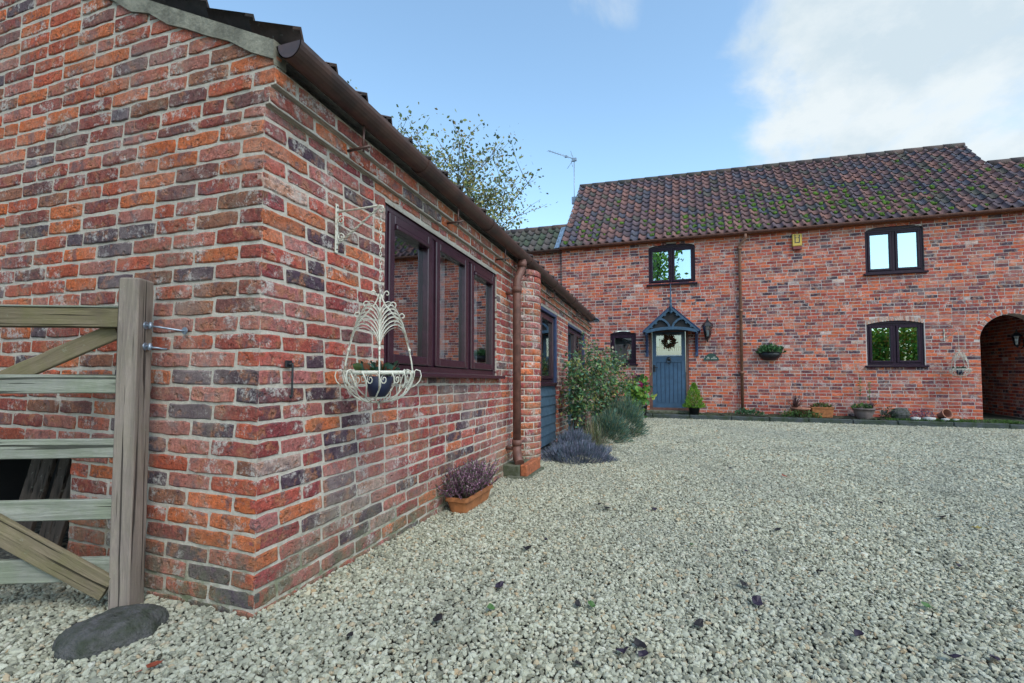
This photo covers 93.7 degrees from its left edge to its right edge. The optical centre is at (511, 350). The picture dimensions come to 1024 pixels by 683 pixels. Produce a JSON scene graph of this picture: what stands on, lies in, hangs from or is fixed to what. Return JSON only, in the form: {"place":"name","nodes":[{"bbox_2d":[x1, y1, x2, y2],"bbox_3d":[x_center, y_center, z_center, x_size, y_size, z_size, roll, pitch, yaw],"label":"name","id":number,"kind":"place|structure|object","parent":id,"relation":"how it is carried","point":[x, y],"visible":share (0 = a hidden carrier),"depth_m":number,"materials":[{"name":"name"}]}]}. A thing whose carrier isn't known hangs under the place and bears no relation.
{"place":"outdoors","nodes":[
{"label":"outdoors","id":0,"kind":"place"},
{"bbox_2d":[0,417,1023,682],"bbox_3d":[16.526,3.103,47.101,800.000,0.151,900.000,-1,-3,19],"label":"ground","id":1,"kind":"structure","parent":0,"point":[64,545],"depth_m":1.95,"materials":[{"name":"grey gravel"}]},
{"bbox_2d":[17,459,42,523],"bbox_3d":[-2.977,0.834,2.968,0.239,0.721,0.080,1,-3,-21],"label":"old board","id":2,"kind":"object","parent":1,"relation":"on","point":[31,478],"visible":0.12,"depth_m":2.96,"materials":[{"name":"brown wood"}]},
{"bbox_2d":[21,459,57,531],"bbox_3d":[-2.835,0.822,2.890,0.259,0.739,0.077,1,-3,-18],"label":"old board","id":3,"kind":"object","parent":1,"relation":"on","point":[44,478],"visible":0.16,"depth_m":2.88,"materials":[{"name":"brown wood"}]},
{"bbox_2d":[39,458,71,538],"bbox_3d":[-2.711,0.808,2.877,0.215,0.760,0.077,1,-3,-26],"label":"old board","id":4,"kind":"object","parent":1,"relation":"on","point":[61,477],"visible":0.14,"depth_m":2.86,"materials":[{"name":"brown wood"}]},
{"bbox_2d":[48,474,70,545],"bbox_3d":[-2.569,0.829,2.796,0.262,0.719,0.076,1,-3,-17],"label":"old board","id":5,"kind":"object","parent":1,"relation":"on","point":[57,532],"visible":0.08,"depth_m":2.76,"materials":[{"name":"brown wood"}]},
{"bbox_2d":[0,277,187,609],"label":"wooden gate","id":6,"kind":"structure","parent":1,"relation":"on","point":[126,324],"depth_m":2.09,"materials":[{"name":"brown wood"}]},
{"bbox_2d":[52,603,169,665],"bbox_3d":[-1.565,1.100,1.888,0.280,0.121,0.355,-1,-3,19],"label":"boulder","id":7,"kind":"object","parent":1,"relation":"on","point":[113,629],"visible":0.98,"depth_m":1.82,"materials":[{"name":"stone"}]},
{"bbox_2d":[135,660,162,672],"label":"fallen leaf","id":8,"kind":"object","parent":1,"relation":"on","point":[153,664],"visible":1,"depth_m":1.66,"materials":[{"name":"red plant"}]},
{"bbox_2d":[0,0,599,619],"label":"brick outbuilding","id":9,"kind":"structure","parent":1,"relation":"on","point":[202,166],"depth_m":2.46,"materials":[{"name":"red brick"}]},
{"bbox_2d":[285,360,293,398],"bbox_3d":[-1.022,0.131,2.205,0.036,0.176,0.067,2,-3,-38],"label":"wall hook","id":10,"kind":"object","parent":9,"relation":"attached to","point":[289,364],"depth_m":2.21,"materials":[{"name":"black metal"}]},
{"bbox_2d":[335,204,384,253],"bbox_3d":[-0.794,-0.653,2.506,0.301,0.265,0.022,-1,-3,19],"label":"wall bracket","id":11,"kind":"object","parent":9,"relation":"attached to","point":[337,219],"depth_m":2.54,"materials":[{"name":"white metal"}]},
{"bbox_2d":[334,216,421,408],"bbox_3d":[-0.673,-0.203,2.445,0.396,0.994,0.396,0,-2,7],"label":"hanging basket","id":12,"kind":"object","parent":11,"relation":"hanging from","point":[378,386],"visible":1,"depth_m":2.39,"materials":[{"name":"white metal"}]},
{"bbox_2d":[380,202,504,378],"bbox_3d":[-0.678,-0.328,3.958,0.593,1.146,2.030,-1,-3,19],"label":"window","id":13,"kind":"structure","parent":9,"relation":"in","point":[446,298],"depth_m":4.10,"materials":[{"name":"brown wood"}]},
{"bbox_2d":[540,311,556,385],"bbox_3d":[0.370,-0.050,6.423,0.100,1.074,1.511,-1,-3,19],"label":"window","id":14,"kind":"structure","parent":9,"relation":"in","point":[547,322],"depth_m":6.84,"materials":[{"name":"brown wood"}]},
{"bbox_2d":[568,327,581,384],"bbox_3d":[1.118,0.113,8.554,0.100,1.014,1.386,-1,-3,19],"label":"window","id":15,"kind":"structure","parent":9,"relation":"in","point":[573,337],"depth_m":8.49,"materials":[{"name":"brown wood"}]},
{"bbox_2d":[429,613,442,626],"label":"fallen leaf","id":16,"kind":"object","parent":1,"relation":"on","point":[437,617],"visible":1,"depth_m":1.99,"materials":[{"name":"purple plant"}]},
{"bbox_2d":[347,80,556,229],"bbox_3d":[-4.202,-4.644,23.345,12.814,13.963,13.852,-1,-3,19],"label":"birch tree","id":17,"kind":"object","parent":1,"relation":"on","point":[467,185],"visible":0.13,"depth_m":20.95,"materials":[{"name":"green plant"}]},
{"bbox_2d":[435,458,499,513],"bbox_3d":[-0.339,1.065,3.816,0.406,0.360,0.766,-1,-3,19],"label":"heather trough","id":18,"kind":"object","parent":1,"relation":"on","point":[471,486],"visible":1,"depth_m":3.66,"materials":[{"name":"ceramic"}]},
{"bbox_2d":[487,603,494,612],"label":"fallen leaf","id":19,"kind":"object","parent":1,"relation":"on","point":[490,606],"visible":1,"depth_m":2.08,"materials":[{"name":"green plant"}]},
{"bbox_2d":[495,581,503,591],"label":"fallen leaf","id":20,"kind":"object","parent":1,"relation":"on","point":[499,584],"visible":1,"depth_m":2.30,"materials":[{"name":"purple plant"}]},
{"bbox_2d":[550,426,591,446],"bbox_3d":[0.852,1.216,6.761,0.649,0.381,0.950,-1,-3,19],"label":"lavender","id":21,"kind":"object","parent":1,"relation":"on","point":[574,435],"visible":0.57,"depth_m":6.63,"materials":[{"name":"purple plant"}]},
{"bbox_2d":[575,599,580,609],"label":"fallen leaf","id":22,"kind":"object","parent":1,"relation":"on","point":[577,602],"visible":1,"depth_m":2.12,"materials":[{"name":"purple plant"}]},
{"bbox_2d":[541,439,618,464],"bbox_3d":[0.811,1.233,6.016,1.040,0.307,1.039,1,-3,-18],"label":"lavender","id":23,"kind":"object","parent":1,"relation":"on","point":[559,452],"visible":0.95,"depth_m":5.82,"materials":[{"name":"purple plant"}]},
{"bbox_2d":[558,328,623,441],"bbox_3d":[1.076,0.556,7.166,0.891,1.775,0.964,1,-2,-14],"label":"climbing rose","id":24,"kind":"object","parent":1,"relation":"on","point":[580,396],"visible":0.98,"depth_m":7.01,"materials":[{"name":"green plant"}]},
{"bbox_2d":[588,600,595,606],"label":"fallen leaf","id":25,"kind":"object","parent":1,"relation":"on","point":[591,603],"visible":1,"depth_m":2.12,"materials":[{"name":"green plant"}]},
{"bbox_2d":[577,418,621,446],"bbox_3d":[1.197,1.181,7.012,0.946,0.497,0.863,-2,-3,34],"label":"dry grass clump","id":26,"kind":"object","parent":1,"relation":"on","point":[591,430],"visible":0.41,"depth_m":6.97,"materials":[{"name":"beige plant"}]},
{"bbox_2d":[584,405,633,443],"bbox_3d":[1.517,1.161,7.675,0.896,0.636,0.915,-1,-3,19],"label":"santolina bush","id":27,"kind":"object","parent":1,"relation":"on","point":[610,419],"visible":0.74,"depth_m":7.51,"materials":[{"name":"green plant"}]},
{"bbox_2d":[587,349,639,421],"bbox_3d":[1.757,0.746,8.649,1.059,1.580,0.994,-1,-3,19],"label":"climbing rose","id":28,"kind":"object","parent":1,"relation":"on","point":[598,409],"visible":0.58,"depth_m":8.58,"materials":[{"name":"green plant"}]},
{"bbox_2d":[612,646,628,652],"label":"fallen leaf","id":29,"kind":"object","parent":1,"relation":"on","point":[622,650],"visible":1,"depth_m":1.76,"materials":[{"name":"purple plant"}]},
{"bbox_2d":[602,390,650,437],"bbox_3d":[1.930,1.086,8.523,1.052,0.832,1.241,-1,-3,19],"label":"santolina bush","id":30,"kind":"object","parent":1,"relation":"on","point":[634,412],"visible":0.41,"depth_m":8.31,"materials":[{"name":"green plant"}]},
{"bbox_2d":[613,373,656,417],"bbox_3d":[2.742,1.072,10.965,1.145,1.164,0.846,2,-3,-35],"label":"hydrangea","id":31,"kind":"object","parent":1,"relation":"on","point":[640,394],"visible":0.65,"depth_m":10.84,"materials":[{"name":"green plant"}]},
{"bbox_2d":[630,636,645,647],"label":"fallen leaf","id":32,"kind":"object","parent":1,"relation":"on","point":[638,642],"visible":1,"depth_m":1.81,"materials":[{"name":"purple plant"}]},
{"bbox_2d":[635,650,648,656],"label":"fallen leaf","id":33,"kind":"object","parent":1,"relation":"on","point":[642,653],"visible":1,"depth_m":1.74,"materials":[{"name":"purple plant"}]},
{"bbox_2d":[693,618,703,628],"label":"fallen leaf","id":34,"kind":"object","parent":1,"relation":"on","point":[698,622],"visible":1,"depth_m":1.96,"materials":[{"name":"purple plant"}]},
{"bbox_2d":[740,579,748,586],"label":"fallen leaf","id":35,"kind":"object","parent":1,"relation":"on","point":[743,583],"visible":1,"depth_m":2.32,"materials":[{"name":"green plant"}]},
{"bbox_2d":[751,595,762,609],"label":"fallen leaf","id":36,"kind":"object","parent":1,"relation":"on","point":[756,600],"visible":1,"depth_m":2.15,"materials":[{"name":"purple plant"}]},
{"bbox_2d":[504,142,1023,420],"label":"brick house","id":37,"kind":"structure","parent":1,"relation":"on","point":[891,270],"depth_m":11.85,"materials":[{"name":"brick"}]},
{"bbox_2d":[548,150,576,204],"bbox_3d":[1.694,-5.548,16.336,1.051,2.734,0.314,0,-2,-4],"label":"television aerial","id":38,"kind":"object","parent":37,"relation":"attached to","point":[574,197],"visible":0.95,"depth_m":16.36,"materials":[{"name":"metal"}]},
{"bbox_2d":[609,331,637,365],"bbox_3d":[3.011,-0.067,13.017,0.788,0.935,0.155,-1,-3,19],"label":"window","id":39,"kind":"structure","parent":37,"relation":"in","point":[626,341],"depth_m":13.04,"materials":[{"name":"wood"}]},
{"bbox_2d":[652,332,685,407],"bbox_3d":[4.136,0.498,12.647,0.830,1.985,0.175,-1,-3,19],"label":"door","id":40,"kind":"structure","parent":37,"relation":"in","point":[669,365],"depth_m":12.65,"materials":[{"name":"blue paint"}]},
{"bbox_2d":[647,243,697,286],"bbox_3d":[4.290,-2.282,12.901,1.270,1.120,0.605,-1,-3,19],"label":"window","id":41,"kind":"structure","parent":37,"relation":"in","point":[669,265],"depth_m":12.71,"materials":[{"name":"wood"}]},
{"bbox_2d":[701,317,712,341],"bbox_3d":[4.961,-0.540,12.157,0.330,0.642,0.253,2,-3,-41],"label":"wall lantern","id":42,"kind":"object","parent":37,"relation":"attached to","point":[707,332],"depth_m":12.12,"materials":[{"name":"black metal"}]},
{"bbox_2d":[704,353,718,359],"bbox_3d":[5.091,0.151,12.257,0.380,0.185,0.022,-1,-3,19],"label":"house name plate","id":43,"kind":"object","parent":37,"relation":"attached to","point":[710,356],"visible":1,"depth_m":12.25,"materials":[{"name":"green paint"}]},
{"bbox_2d":[755,343,785,359],"bbox_3d":[6.317,0.016,11.701,0.667,0.428,0.406,0,-2,4],"label":"wall basket","id":44,"kind":"object","parent":37,"relation":"attached to","point":[764,352],"depth_m":11.66,"materials":[{"name":"black metal"}]},
{"bbox_2d":[792,234,801,249],"bbox_3d":[6.943,-2.655,11.696,0.205,0.385,0.078,-1,-3,19],"label":"alarm box","id":45,"kind":"object","parent":37,"relation":"attached to","point":[796,241],"visible":1,"depth_m":11.67,"materials":[{"name":"yellow plastic"}]},
{"bbox_2d":[863,225,928,275],"bbox_3d":[8.814,-2.338,11.079,1.225,1.150,0.155,-1,-3,19],"label":"window","id":46,"kind":"structure","parent":37,"relation":"in","point":[889,251],"depth_m":11.09,"materials":[{"name":"wood"}]},
{"bbox_2d":[865,320,929,366],"bbox_3d":[8.781,-0.162,10.999,1.195,1.075,0.155,-1,-3,19],"label":"window","id":47,"kind":"structure","parent":37,"relation":"in","point":[898,343],"depth_m":11.01,"materials":[{"name":"wood"}]},
{"bbox_2d":[943,329,957,340],"bbox_3d":[9.652,-0.361,10.551,0.022,0.265,0.301,0,-2,-9],"label":"wall bracket","id":48,"kind":"object","parent":37,"relation":"attached to","point":[945,332],"depth_m":10.66,"materials":[{"name":"white metal"}]},
{"bbox_2d":[948,333,971,376],"bbox_3d":[9.673,0.083,10.382,0.396,0.994,0.396,0,-2,7],"label":"hanging basket","id":49,"kind":"object","parent":48,"relation":"hanging from","point":[959,371],"visible":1,"depth_m":10.33,"materials":[{"name":"white metal"}]},
{"bbox_2d":[1010,329,1023,348],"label":"wall lantern","id":50,"kind":"object","parent":37,"relation":"attached to","point":[1014,335],"depth_m":10.84,"materials":[{"name":"black metal"}]},
{"bbox_2d":[590,412,1023,428],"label":"kerb","id":51,"kind":"structure","parent":1,"relation":"on","point":[892,422],"depth_m":10.76,"materials":[{"name":"stone"}]},
{"bbox_2d":[592,409,1023,423],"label":"flower bed","id":52,"kind":"object","parent":1,"relation":"on","point":[986,416],"visible":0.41,"depth_m":11.30,"materials":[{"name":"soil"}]},
{"bbox_2d":[682,382,705,414],"bbox_3d":[4.549,1.184,11.991,0.551,0.839,0.560,2,-3,-34],"label":"potted conifer","id":53,"kind":"object","parent":52,"relation":"on","point":[694,409],"visible":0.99,"depth_m":11.91,"materials":[{"name":"green plant"}]},
{"bbox_2d":[735,407,764,415],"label":"plant","id":54,"kind":"object","parent":52,"relation":"on","point":[747,412],"visible":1,"depth_m":11.57,"materials":[{"name":"green plant"}]},
{"bbox_2d":[786,395,810,416],"bbox_3d":[6.674,1.270,11.357,0.746,0.552,0.540,0,-2,-3],"label":"cordyline pot","id":55,"kind":"object","parent":52,"relation":"on","point":[795,404],"visible":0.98,"depth_m":11.26,"materials":[{"name":"ceramic"}]},
{"bbox_2d":[779,409,822,417],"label":"plant","id":56,"kind":"object","parent":52,"relation":"on","point":[792,413],"visible":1,"depth_m":11.12,"materials":[{"name":"green plant"}]},
{"bbox_2d":[809,402,834,417],"bbox_3d":[7.201,1.363,11.165,0.474,0.352,0.242,-1,-3,19],"label":"terracotta trough","id":57,"kind":"object","parent":52,"relation":"on","point":[826,410],"visible":0.99,"depth_m":11.08,"materials":[{"name":"ceramic"}]},
{"bbox_2d":[850,374,876,419],"bbox_3d":[7.987,1.037,10.901,0.527,1.040,0.430,-1,-3,19],"label":"stone bowl pot","id":58,"kind":"object","parent":52,"relation":"on","point":[863,411],"visible":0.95,"depth_m":10.81,"materials":[{"name":"grey stone"}]},
{"bbox_2d":[879,406,896,417],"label":"plant","id":59,"kind":"object","parent":52,"relation":"on","point":[888,414],"visible":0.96,"depth_m":10.74,"materials":[{"name":"green plant"}]},
{"bbox_2d":[891,408,910,418],"bbox_3d":[8.622,1.401,10.652,0.368,0.281,0.283,-1,-3,19],"label":"rockery stone","id":60,"kind":"object","parent":52,"relation":"on","point":[903,413],"visible":0.76,"depth_m":10.56,"materials":[{"name":"grey stone"}]},
{"bbox_2d":[910,408,934,417],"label":"heather plant","id":61,"kind":"object","parent":52,"relation":"on","point":[925,415],"visible":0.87,"depth_m":10.54,"materials":[{"name":"pink plant"}]},
{"bbox_2d":[922,417,935,420],"bbox_3d":[9.010,1.475,10.367,0.242,0.107,0.137,-1,-3,19],"label":"white stone","id":62,"kind":"object","parent":52,"relation":"on","point":[929,418],"visible":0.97,"depth_m":10.32,"materials":[{"name":"white stone"}]},
{"bbox_2d":[936,408,952,418],"bbox_3d":[9.336,1.357,10.377,0.228,0.239,0.263,0,-2,-2],"label":"tipped pot","id":63,"kind":"object","parent":52,"relation":"on","point":[946,413],"visible":0.95,"depth_m":10.34,"materials":[{"name":"ceramic"}]},
{"bbox_2d":[884,417,1022,423],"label":"ground cover","id":64,"kind":"object","parent":52,"relation":"on","point":[985,420],"visible":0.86,"depth_m":10.18,"materials":[{"name":"green plant"}]},
{"bbox_2d":[854,629,863,635],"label":"fallen leaf","id":65,"kind":"object","parent":1,"relation":"on","point":[857,632],"visible":1,"depth_m":1.88,"materials":[{"name":"purple plant"}]},
{"bbox_2d":[921,601,935,611],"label":"fallen leaf","id":66,"kind":"object","parent":1,"relation":"on","point":[926,604],"visible":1,"depth_m":2.12,"materials":[{"name":"green plant"}]},
{"bbox_2d":[943,652,970,660],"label":"fallen leaf","id":67,"kind":"object","parent":1,"relation":"on","point":[954,655],"visible":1,"depth_m":1.73,"materials":[{"name":"purple plant"}]},
{"bbox_2d":[989,654,1000,660],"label":"fallen leaf","id":68,"kind":"object","parent":1,"relation":"on","point":[997,658],"visible":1,"depth_m":1.72,"materials":[{"name":"purple plant"}]},
{"bbox_2d":[208,0,1023,368],"label":"sky","id":69,"kind":"structure","parent":0,"point":[631,89],"materials":[{"name":"blue"}]},
{"bbox_2d":[639,404,647,417],"bbox_3d":[3.237,1.514,12.005,0.300,0.340,0.300,-1,-3,19],"label":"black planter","id":70,"kind":"object","parent":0,"point":[645,407],"visible":0.3,"depth_m":11.90,"materials":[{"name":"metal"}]},
{"bbox_2d":[661,333,677,348],"bbox_3d":[4.137,-0.229,12.618,0.431,0.476,0.167,-1,-3,19],"label":"door wreath","id":71,"kind":"object","parent":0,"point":[664,341],"depth_m":12.61,"materials":[{"name":"brown plant"}]}
]}

